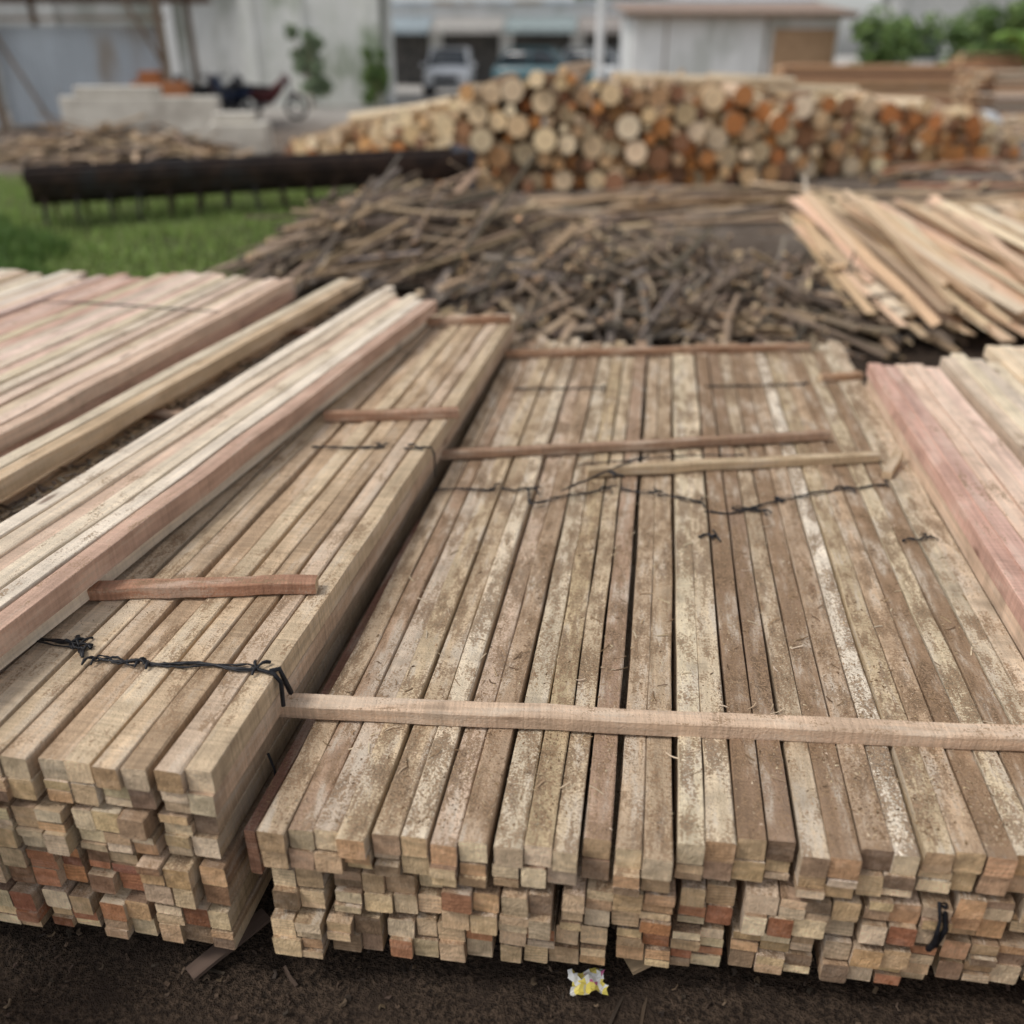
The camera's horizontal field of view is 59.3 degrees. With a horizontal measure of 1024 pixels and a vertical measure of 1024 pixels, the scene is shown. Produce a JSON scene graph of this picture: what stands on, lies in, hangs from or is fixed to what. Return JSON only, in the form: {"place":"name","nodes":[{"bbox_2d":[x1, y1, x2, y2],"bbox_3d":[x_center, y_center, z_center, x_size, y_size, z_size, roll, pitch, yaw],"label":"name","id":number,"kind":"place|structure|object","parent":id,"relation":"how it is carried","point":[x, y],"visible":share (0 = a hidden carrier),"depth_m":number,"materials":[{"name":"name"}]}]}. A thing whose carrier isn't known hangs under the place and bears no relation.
{"place":"outdoors","nodes":[
{"label":"outdoors","id":0,"kind":"place"},
{"bbox_2d":[59,86,221,140],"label":"cement wall","id":1,"kind":"structure","parent":0,"point":[90,106],"depth_m":17.40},
{"bbox_2d":[0,173,347,278],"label":"grass","id":2,"kind":"structure","parent":0,"point":[27,250],"depth_m":8.61,"materials":[{"name":"plant"}]},
{"bbox_2d":[0,56,1023,1023],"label":"ground","id":3,"kind":"structure","parent":0,"point":[498,988],"depth_m":1.75,"materials":[{"name":"soil"}]},
{"bbox_2d":[0,0,212,132],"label":"storage shed","id":4,"kind":"structure","parent":3,"relation":"on","point":[43,69],"depth_m":19.17,"materials":[{"name":"metal"}]},
{"bbox_2d":[0,113,253,167],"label":"scrap wood pile","id":5,"kind":"object","parent":3,"relation":"on","point":[103,142],"visible":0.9,"depth_m":14.08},
{"bbox_2d":[131,71,191,95],"bbox_3d":[-7.594,-8.947,19.618,1.320,1.200,0.800,-1,27,-2],"label":"brick stack","id":6,"kind":"object","parent":3,"relation":"on","point":[169,88],"visible":0.36,"depth_m":19.23,"materials":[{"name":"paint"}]},
{"bbox_2d":[171,67,206,95],"bbox_3d":[-7.979,-10.256,22.146,0.680,1.229,1.865,-24,35,-38],"label":"motorcycle","id":7,"kind":"object","parent":3,"relation":"on","point":[198,90],"visible":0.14,"depth_m":21.65,"materials":[{"name":"plastic"}]},
{"bbox_2d":[0,0,396,107],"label":"concrete warehouse","id":8,"kind":"structure","parent":3,"relation":"on","point":[217,32],"depth_m":27.57,"materials":[{"name":"white paint"}]},
{"bbox_2d":[199,68,233,110],"bbox_3d":[-7.411,-10.484,22.590,0.680,1.229,1.865,-16,31,-28],"label":"motorcycle","id":9,"kind":"object","parent":3,"relation":"on","point":[211,88],"visible":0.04,"depth_m":22.61,"materials":[{"name":"black plastic"}]},
{"bbox_2d":[202,68,234,110],"bbox_3d":[-6.817,-9.761,21.183,0.680,1.229,1.865,-13,30,-23],"label":"motorcycle","id":10,"kind":"object","parent":3,"relation":"on","point":[225,94],"visible":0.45,"depth_m":20.96,"materials":[{"name":"black plastic"}]},
{"bbox_2d":[190,68,261,117],"bbox_3d":[-7.338,-10.614,22.844,1.865,1.229,0.680,-6,28,-12],"label":"motorcycle","id":11,"kind":"object","parent":3,"relation":"on","point":[236,79],"visible":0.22,"depth_m":22.73,"materials":[{"name":"plastic"}]},
{"bbox_2d":[201,67,251,110],"bbox_3d":[-7.035,-10.231,22.097,1.865,1.229,0.680,18,32,30],"label":"motorcycle","id":12,"kind":"object","parent":3,"relation":"on","point":[240,93],"visible":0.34,"depth_m":21.80,"materials":[{"name":"black plastic"}]},
{"bbox_2d":[208,111,272,154],"bbox_3d":[-4.674,-6.543,15.527,0.950,0.660,0.600,-2,27,-4],"label":"cement block","id":13,"kind":"object","parent":3,"relation":"on","point":[247,130],"depth_m":15.26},
{"bbox_2d":[21,144,475,227],"bbox_3d":[-2.760,-3.700,10.124,4.845,0.584,0.660,-12,30,-22],"label":"steel trough","id":14,"kind":"object","parent":3,"relation":"on","point":[109,182],"visible":0.81,"depth_m":9.78,"materials":[{"name":"black metal"}]},
{"bbox_2d":[235,67,307,119],"bbox_3d":[-6.172,-10.659,22.932,1.865,1.229,0.680,-1,27,-2],"label":"motorcycle","id":15,"kind":"object","parent":3,"relation":"on","point":[263,95],"visible":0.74,"depth_m":22.89,"materials":[{"name":"black plastic"}]},
{"bbox_2d":[283,24,334,108],"bbox_3d":[-6.021,-13.242,26.851,1.338,2.345,1.267,-14,30,-25],"label":"shrub","id":16,"kind":"object","parent":3,"relation":"on","point":[315,83],"visible":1,"depth_m":26.71,"materials":[{"name":"green plant"}]},
{"bbox_2d":[238,0,384,106],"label":"wall and pillars","id":17,"kind":"structure","parent":3,"relation":"on","point":[347,30],"depth_m":27.81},
{"bbox_2d":[359,46,390,107],"bbox_3d":[-4.233,-13.435,27.836,1.032,1.786,0.873,-2,27,-4],"label":"shrub","id":18,"kind":"object","parent":3,"relation":"on","point":[376,78],"visible":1,"depth_m":27.69,"materials":[{"name":"green plant"}]},
{"bbox_2d":[195,153,583,307],"bbox_3d":[-0.862,-2.529,7.570,3.255,0.971,3.766,24,36,38],"label":"scrap wood pile","id":19,"kind":"object","parent":3,"relation":"on","point":[363,220],"visible":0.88,"depth_m":6.96,"materials":[{"name":"wood"}]},
{"bbox_2d":[246,169,871,290],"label":"scrap slab boards","id":20,"kind":"object","parent":19,"relation":"on","point":[566,235],"visible":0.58,"depth_m":6.82,"materials":[{"name":"brown wood"}]},
{"bbox_2d":[185,908,650,980],"bbox_3d":[-0.146,0.840,1.779,0.974,0.060,0.148,0,27,0],"label":"wood offcut","id":21,"kind":"object","parent":3,"relation":"on","point":[204,962],"visible":0.44,"depth_m":1.76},
{"bbox_2d":[421,47,475,95],"bbox_3d":[-2.455,-17.390,35.521,2.120,1.686,4.390,0,27,1],"label":"parked car","id":22,"kind":"object","parent":3,"relation":"on","point":[450,68],"visible":0.94,"depth_m":34.35,"materials":[{"name":"paint"}]},
{"bbox_2d":[3,213,1023,1023],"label":"wood chips","id":23,"kind":"object","parent":3,"relation":"on","point":[411,967],"visible":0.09,"depth_m":1.74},
{"bbox_2d":[492,47,604,83],"bbox_3d":[1.502,-17.967,36.645,4.390,1.686,2.120,8,28,15],"label":"parked car","id":24,"kind":"object","parent":3,"relation":"on","point":[522,63],"visible":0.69,"depth_m":36.05,"materials":[{"name":"paint"}]},
{"bbox_2d":[424,205,716,244],"bbox_3d":[0.166,-2.904,8.968,3.727,0.243,2.416,4,27,8],"label":"scrap wood pile","id":25,"kind":"object","parent":3,"relation":"on","point":[583,216],"visible":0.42,"depth_m":8.82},
{"bbox_2d":[567,967,608,995],"bbox_3d":[0.145,0.896,1.715,0.075,0.031,0.045,-4,27,-7],"label":"snack wrapper","id":26,"kind":"object","parent":3,"relation":"on","point":[588,981],"visible":1,"depth_m":1.72,"materials":[{"name":"plastic"}]},
{"bbox_2d":[563,48,620,81],"bbox_3d":[4.082,-18.929,38.519,4.390,1.686,2.120,12,30,22],"label":"parked car","id":27,"kind":"object","parent":3,"relation":"on","point":[611,61],"visible":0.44,"depth_m":37.88,"materials":[{"name":"paint"}]},
{"bbox_2d":[594,0,604,92],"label":"utility pole","id":28,"kind":"object","parent":3,"relation":"on","point":[599,54],"visible":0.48,"depth_m":32.66,"materials":[{"name":"white paint"}]},
{"bbox_2d":[391,0,816,84],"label":"shop row","id":29,"kind":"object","parent":3,"relation":"on","point":[486,32],"visible":0.31,"depth_m":44.82,"materials":[{"name":"white paint"}]},
{"bbox_2d":[409,217,873,347],"bbox_3d":[0.878,-1.760,6.421,3.446,0.573,2.546,4,27,8],"label":"scrap wood pile","id":30,"kind":"object","parent":3,"relation":"on","point":[636,269],"visible":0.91,"depth_m":5.98,"materials":[{"name":"wood"}]},
{"bbox_2d":[284,61,1019,192],"bbox_3d":[2.572,-5.902,13.604,12.172,1.655,5.598,-3,27,-5],"label":"log pile","id":31,"kind":"object","parent":3,"relation":"on","point":[680,128],"visible":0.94,"depth_m":11.69,"materials":[{"name":"brown wood"}]},
{"bbox_2d":[610,1,861,88],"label":"site office","id":32,"kind":"structure","parent":3,"relation":"on","point":[764,43],"depth_m":33.50,"materials":[{"name":"white paint"}]},
{"bbox_2d":[514,181,1023,232],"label":"scrap wood pile","id":33,"kind":"object","parent":3,"relation":"on","point":[738,201],"visible":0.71,"depth_m":10.13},
{"bbox_2d":[666,263,1011,359],"bbox_3d":[2.002,-1.481,6.022,2.448,0.398,2.248,4,27,8],"label":"scrap wood pile","id":34,"kind":"object","parent":3,"relation":"on","point":[809,320],"visible":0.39,"depth_m":5.56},
{"bbox_2d":[771,64,993,104],"bbox_3d":[11.545,-13.326,28.153,6.698,1.198,1.702,1,27,2],"label":"lumber stack","id":35,"kind":"object","parent":3,"relation":"on","point":[932,82],"visible":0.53,"depth_m":27.38,"materials":[{"name":"brown wood"}]},
{"bbox_2d":[847,5,951,64],"bbox_3d":[13.605,-16.380,32.285,3.596,3.196,3.315,-12,30,-22],"label":"shrub","id":36,"kind":"object","parent":3,"relation":"on","point":[897,39],"visible":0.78,"depth_m":31.60,"materials":[{"name":"green plant"}]},
{"bbox_2d":[781,176,1023,341],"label":"plank pile","id":37,"kind":"object","parent":3,"relation":"on","point":[955,266],"visible":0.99,"depth_m":6.31,"materials":[{"name":"brown wood"}]},
{"bbox_2d":[835,157,1023,201],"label":"scrap wood pile","id":38,"kind":"object","parent":3,"relation":"on","point":[957,169],"visible":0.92,"depth_m":12.44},
{"bbox_2d":[935,0,1023,63],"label":"shrub","id":39,"kind":"object","parent":3,"relation":"on","point":[984,20],"visible":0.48,"depth_m":30.39,"materials":[{"name":"green plant"}]},
{"bbox_2d":[945,53,1023,69],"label":"lumber stack","id":40,"kind":"object","parent":3,"relation":"on","point":[1006,63],"visible":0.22,"depth_m":28.16,"materials":[{"name":"brown wood"}]},
{"bbox_2d":[950,70,1023,114],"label":"lumber stack","id":41,"kind":"object","parent":3,"relation":"on","point":[999,92],"visible":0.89,"depth_m":23.56,"materials":[{"name":"brown wood"}]},
{"bbox_2d":[980,110,1003,123],"bbox_3d":[9.317,-7.646,17.794,0.796,0.550,0.591,4,27,8],"label":"white sack","id":42,"kind":"object","parent":3,"relation":"on","point":[995,117],"visible":0.23,"depth_m":17.57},
{"bbox_2d":[991,31,1023,55],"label":"banana plant","id":43,"kind":"object","parent":3,"relation":"on","point":[1018,37],"visible":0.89,"depth_m":27.44,"materials":[{"name":"green plant"}]},
{"bbox_2d":[1000,114,1023,139],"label":"scrap wood pile","id":44,"kind":"object","parent":3,"relation":"on","point":[1015,123],"visible":0.16,"depth_m":18.80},
{"bbox_2d":[817,0,880,55],"label":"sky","id":45,"kind":"structure","parent":0,"point":[845,47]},
{"bbox_2d":[873,0,1017,64],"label":"walls","id":46,"kind":"structure","parent":0,"point":[915,9],"depth_m":43.06,"materials":[{"name":"concrete"}]},
{"bbox_2d":[910,26,1004,58],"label":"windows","id":47,"kind":"structure","parent":46,"relation":"attached to","point":[935,55],"depth_m":43.56,"materials":[{"name":"glass"}]},
{"bbox_3d":[-0.716,0.159,3.122,6.301,0.066,2.478,4,27,8],"label":"support timber","id":48,"kind":"object","parent":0,"visible":0},
{"bbox_2d":[0,307,515,949],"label":"lumber stack","id":49,"kind":"object","parent":48,"relation":"on","point":[130,797],"visible":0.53,"depth_m":1.80,"materials":[{"name":"brown wood"}]},
{"bbox_2d":[37,640,76,647],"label":"binding twine","id":50,"kind":"object","parent":49,"relation":"on","point":[43,642],"visible":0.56,"depth_m":1.84,"materials":[{"name":"black plastic"}]},
{"bbox_2d":[39,634,93,648],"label":"binding twine","id":51,"kind":"object","parent":49,"relation":"on","point":[81,643],"visible":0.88,"depth_m":1.84,"materials":[{"name":"black plastic"}]},
{"bbox_2d":[63,637,92,657],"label":"binding twine","id":52,"kind":"object","parent":49,"relation":"on","point":[82,650],"visible":1,"depth_m":1.83,"materials":[{"name":"black plastic"}]},
{"bbox_2d":[97,655,125,664],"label":"binding twine","id":53,"kind":"object","parent":49,"relation":"on","point":[112,662],"visible":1,"depth_m":1.78,"materials":[{"name":"black plastic"}]},
{"bbox_2d":[93,656,133,665],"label":"binding twine","id":54,"kind":"object","parent":49,"relation":"on","point":[119,658],"visible":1,"depth_m":1.79,"materials":[{"name":"black plastic"}]},
{"bbox_2d":[81,655,146,667],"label":"binding twine","id":55,"kind":"object","parent":49,"relation":"on","point":[93,658],"visible":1,"depth_m":1.78,"materials":[{"name":"black plastic"}]},
{"bbox_2d":[141,409,183,418],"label":"cross batten","id":56,"kind":"object","parent":49,"relation":"on","point":[161,414],"visible":0.11,"depth_m":2.94,"materials":[{"name":"brown wood"}]},
{"bbox_2d":[0,307,347,519],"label":"bark debris","id":57,"kind":"object","parent":49,"relation":"on","point":[19,502],"visible":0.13,"depth_m":2.81,"materials":[{"name":"brown wood"}]},
{"bbox_2d":[126,658,270,674],"bbox_3d":[-0.622,0.301,1.773,0.287,0.013,0.048,2,27,3],"label":"binding twine","id":58,"kind":"object","parent":49,"relation":"on","point":[132,660],"visible":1,"depth_m":1.78,"materials":[{"name":"black plastic"}]},
{"bbox_2d":[148,661,251,671],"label":"binding twine","id":59,"kind":"object","parent":49,"relation":"on","point":[220,666],"visible":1,"depth_m":1.77,"materials":[{"name":"black plastic"}]},
{"bbox_2d":[87,574,318,600],"bbox_3d":[-0.722,0.169,2.010,0.568,0.037,0.045,-1,27,-3],"label":"cross batten","id":60,"kind":"object","parent":49,"relation":"on","point":[196,587],"visible":0.87,"depth_m":2.00,"materials":[{"name":"brown wood"}]},
{"bbox_2d":[154,663,257,668],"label":"binding twine","id":61,"kind":"object","parent":49,"relation":"on","point":[205,665],"visible":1,"depth_m":1.77,"materials":[{"name":"black plastic"}]},
{"bbox_2d":[0,278,436,669],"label":"lumber bundle","id":62,"kind":"object","parent":49,"relation":"on","point":[64,548],"visible":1,"depth_m":2.52,"materials":[{"name":"brown wood"}]},
{"bbox_2d":[267,753,275,775],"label":"binding twine","id":63,"kind":"object","parent":49,"relation":"attached to","point":[271,762],"visible":0.6,"depth_m":1.75,"materials":[{"name":"black plastic"}]},
{"bbox_2d":[251,666,293,706],"bbox_3d":[-0.475,0.341,1.774,0.077,0.076,0.039,4,27,8],"label":"binding twine","id":64,"kind":"object","parent":49,"relation":"on","point":[282,681],"visible":1,"depth_m":1.76,"materials":[{"name":"black plastic"}]},
{"bbox_2d":[235,327,316,334],"bbox_3d":[-1.097,-0.774,3.843,1.003,0.027,0.039,2,27,4],"label":"cross batten","id":65,"kind":"object","parent":49,"relation":"on","point":[299,331],"visible":0.08,"depth_m":3.82,"materials":[{"name":"brown wood"}]},
{"bbox_2d":[311,442,388,448],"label":"binding twine","id":66,"kind":"object","parent":49,"relation":"on","point":[384,444],"visible":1,"depth_m":2.75,"materials":[{"name":"black plastic"}]},
{"bbox_2d":[321,445,384,448],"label":"binding twine","id":67,"kind":"object","parent":49,"relation":"on","point":[352,447],"visible":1,"depth_m":2.75,"materials":[{"name":"black plastic"}]},
{"bbox_2d":[324,406,458,421],"bbox_3d":[-0.396,-0.322,2.966,0.439,0.033,0.042,-2,27,-4],"label":"cross batten","id":68,"kind":"object","parent":49,"relation":"on","point":[357,415],"visible":1,"depth_m":2.95,"materials":[{"name":"brown wood"}]},
{"bbox_2d":[404,443,435,477],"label":"binding twine","id":69,"kind":"object","parent":49,"relation":"on","point":[416,447],"visible":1,"depth_m":2.75,"materials":[{"name":"black plastic"}]},
{"bbox_2d":[426,314,511,325],"bbox_3d":[-0.203,-0.852,3.997,0.403,0.035,0.041,-4,27,-7],"label":"cross batten","id":70,"kind":"object","parent":49,"relation":"on","point":[460,320],"visible":0.94,"depth_m":3.98,"materials":[{"name":"brown wood"}]},
{"bbox_2d":[256,337,1023,985],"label":"lumber stack","id":71,"kind":"object","parent":48,"relation":"on","point":[846,905],"visible":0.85,"depth_m":1.85,"materials":[{"name":"brown wood"}]},
{"bbox_2d":[244,519,420,873],"bbox_3d":[-0.373,0.348,2.180,0.024,0.121,1.211,4,28,9],"label":"reddish board","id":72,"kind":"object","parent":71,"relation":"on","point":[257,818],"visible":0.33,"depth_m":1.80,"materials":[{"name":"brown wood"}]},
{"bbox_2d":[434,483,500,490],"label":"binding twine","id":73,"kind":"object","parent":71,"relation":"on","point":[492,488],"visible":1,"depth_m":2.75,"materials":[{"name":"black plastic"}]},
{"bbox_2d":[16,316,1023,885],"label":"sawdust","id":74,"kind":"object","parent":71,"relation":"on","point":[542,780],"visible":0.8,"depth_m":1.93},
{"bbox_2d":[501,486,540,494],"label":"binding twine","id":75,"kind":"object","parent":71,"relation":"on","point":[535,487],"visible":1,"depth_m":2.75,"materials":[{"name":"black plastic"}]},
{"bbox_2d":[527,489,541,505],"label":"binding twine","id":76,"kind":"object","parent":71,"relation":"on","point":[529,500],"visible":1,"depth_m":2.67,"materials":[{"name":"black plastic"}]},
{"bbox_2d":[514,385,606,391],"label":"binding twine","id":77,"kind":"object","parent":71,"relation":"on","point":[565,388],"visible":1,"depth_m":3.57,"materials":[{"name":"black plastic"}]},
{"bbox_2d":[521,387,599,389],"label":"binding twine","id":78,"kind":"object","parent":71,"relation":"on","point":[563,387],"visible":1,"depth_m":3.57,"materials":[{"name":"black plastic"}]},
{"bbox_2d":[536,489,606,503],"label":"binding twine","id":79,"kind":"object","parent":71,"relation":"on","point":[570,494],"visible":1,"depth_m":2.72,"materials":[{"name":"black plastic"}]},
{"bbox_2d":[538,485,617,501],"bbox_3d":[0.203,-0.049,2.706,0.277,0.012,0.051,-11,29,-21],"label":"binding twine","id":80,"kind":"object","parent":71,"relation":"on","point":[602,487],"visible":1,"depth_m":2.72,"materials":[{"name":"black plastic"}]},
{"bbox_2d":[561,455,649,491],"bbox_3d":[0.310,-0.117,2.767,0.399,0.012,0.067,-22,35,-37],"label":"binding twine","id":81,"kind":"object","parent":71,"relation":"on","point":[608,471],"visible":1,"depth_m":2.76,"materials":[{"name":"black plastic"}]},
{"bbox_2d":[439,429,829,459],"bbox_3d":[0.418,-0.227,3.025,1.342,0.037,0.035,-3,27,-6],"label":"cross batten","id":82,"kind":"object","parent":71,"relation":"on","point":[619,445],"visible":0.95,"depth_m":3.01,"materials":[{"name":"brown wood"}]},
{"bbox_2d":[620,487,662,493],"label":"binding twine","id":83,"kind":"object","parent":71,"relation":"on","point":[655,491],"visible":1,"depth_m":2.73,"materials":[{"name":"black plastic"}]},
{"bbox_2d":[279,693,1023,750],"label":"cross batten","id":84,"kind":"object","parent":71,"relation":"on","point":[884,732],"visible":0.93,"depth_m":1.77,"materials":[{"name":"brown wood"}]},
{"bbox_2d":[505,342,810,357],"bbox_3d":[0.650,-0.716,3.987,1.366,0.033,0.040,-2,27,-4],"label":"cross batten","id":85,"kind":"object","parent":71,"relation":"on","point":[621,351],"visible":1,"depth_m":3.98,"materials":[{"name":"brown wood"}]},
{"bbox_2d":[656,494,704,507],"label":"binding twine","id":86,"kind":"object","parent":71,"relation":"on","point":[699,502],"visible":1,"depth_m":2.69,"materials":[{"name":"black plastic"}]},
{"bbox_2d":[698,529,721,541],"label":"binding twine","id":87,"kind":"object","parent":71,"relation":"on","point":[712,536],"visible":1,"depth_m":2.48,"materials":[{"name":"black plastic"}]},
{"bbox_2d":[586,451,879,477],"bbox_3d":[0.715,-0.155,2.891,0.965,0.033,0.038,-3,27,-6],"label":"cross batten","id":88,"kind":"object","parent":71,"relation":"on","point":[681,466],"visible":0.99,"depth_m":2.88,"materials":[{"name":"brown wood"}]},
{"bbox_2d":[578,454,743,464],"bbox_3d":[0.476,-0.172,2.878,0.546,0.007,0.022,-4,27,-7],"label":"binding twine","id":89,"kind":"object","parent":88,"relation":"on","point":[665,457],"visible":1,"depth_m":2.89,"materials":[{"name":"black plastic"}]},
{"bbox_2d":[704,507,771,515],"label":"binding twine","id":90,"kind":"object","parent":71,"relation":"on","point":[756,510],"visible":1,"depth_m":2.62,"materials":[{"name":"black plastic"}]},
{"bbox_2d":[706,383,803,386],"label":"binding twine","id":91,"kind":"object","parent":71,"relation":"on","point":[753,385],"visible":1,"depth_m":3.60,"materials":[{"name":"black plastic"}]},
{"bbox_2d":[705,380,809,386],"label":"binding twine","id":92,"kind":"object","parent":71,"relation":"on","point":[804,382],"visible":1,"depth_m":3.60,"materials":[{"name":"black plastic"}]},
{"bbox_2d":[732,496,784,509],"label":"binding twine","id":93,"kind":"object","parent":71,"relation":"on","point":[778,498],"visible":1,"depth_m":2.67,"materials":[{"name":"black plastic"}]},
{"bbox_2d":[779,486,844,497],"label":"binding twine","id":94,"kind":"object","parent":71,"relation":"on","point":[812,495],"visible":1,"depth_m":2.71,"materials":[{"name":"black plastic"}]},
{"bbox_2d":[775,485,855,500],"bbox_3d":[0.912,-0.059,2.724,0.266,0.012,0.050,-5,28,-9],"label":"binding twine","id":95,"kind":"object","parent":71,"relation":"on","point":[849,487],"visible":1,"depth_m":2.74,"materials":[{"name":"black plastic"}]},
{"bbox_2d":[818,370,863,381],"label":"cross batten","id":96,"kind":"object","parent":71,"relation":"on","point":[840,376],"visible":1,"depth_m":3.65,"materials":[{"name":"brown wood"}]},
{"bbox_2d":[846,479,888,489],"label":"binding twine","id":97,"kind":"object","parent":71,"relation":"on","point":[878,485],"visible":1,"depth_m":2.77,"materials":[{"name":"black plastic"}]},
{"bbox_2d":[882,449,903,479],"bbox_3d":[1.216,-0.153,2.874,0.033,0.044,0.154,17,31,29],"label":"cross batten","id":98,"kind":"object","parent":71,"relation":"on","point":[891,466],"visible":1,"depth_m":2.85,"materials":[{"name":"brown wood"}]},
{"bbox_2d":[902,533,938,540],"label":"binding twine","id":99,"kind":"object","parent":71,"relation":"on","point":[926,536],"visible":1,"depth_m":2.47,"materials":[{"name":"black plastic"}]},
{"bbox_2d":[925,901,948,951],"bbox_3d":[0.740,0.724,1.563,0.027,0.108,0.032,-3,27,-6],"label":"binding twine","id":100,"kind":"object","parent":71,"relation":"attached to","point":[937,939],"visible":1,"depth_m":1.55,"materials":[{"name":"black plastic"}]},
{"bbox_2d":[866,363,1023,659],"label":"lumber stack","id":101,"kind":"object","parent":48,"relation":"on","point":[966,465],"visible":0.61,"depth_m":2.66,"materials":[{"name":"pink wood"}]},
{"bbox_2d":[939,345,1023,465],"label":"lumber stack","id":102,"kind":"object","parent":48,"relation":"on","point":[991,391],"visible":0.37,"depth_m":3.32,"materials":[{"name":"brown wood"}]},
{"bbox_3d":[-2.626,-0.177,3.191,2.414,0.450,3.101,4,27,8],"label":"lumber stack","id":103,"kind":"object","parent":48,"relation":"on","visible":0},
{"bbox_2d":[0,269,294,457],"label":"lumber bundle","id":104,"kind":"object","parent":103,"relation":"on","point":[61,364],"visible":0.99,"depth_m":3.48,"materials":[{"name":"brown wood"}]},
{"bbox_2d":[36,301,218,312],"bbox_3d":[-1.603,-0.828,3.760,0.818,0.080,0.027,4,27,8],"label":"binding twine","id":105,"kind":"object","parent":104,"relation":"on","point":[128,305],"visible":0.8,"depth_m":3.74,"materials":[{"name":"black plastic"}]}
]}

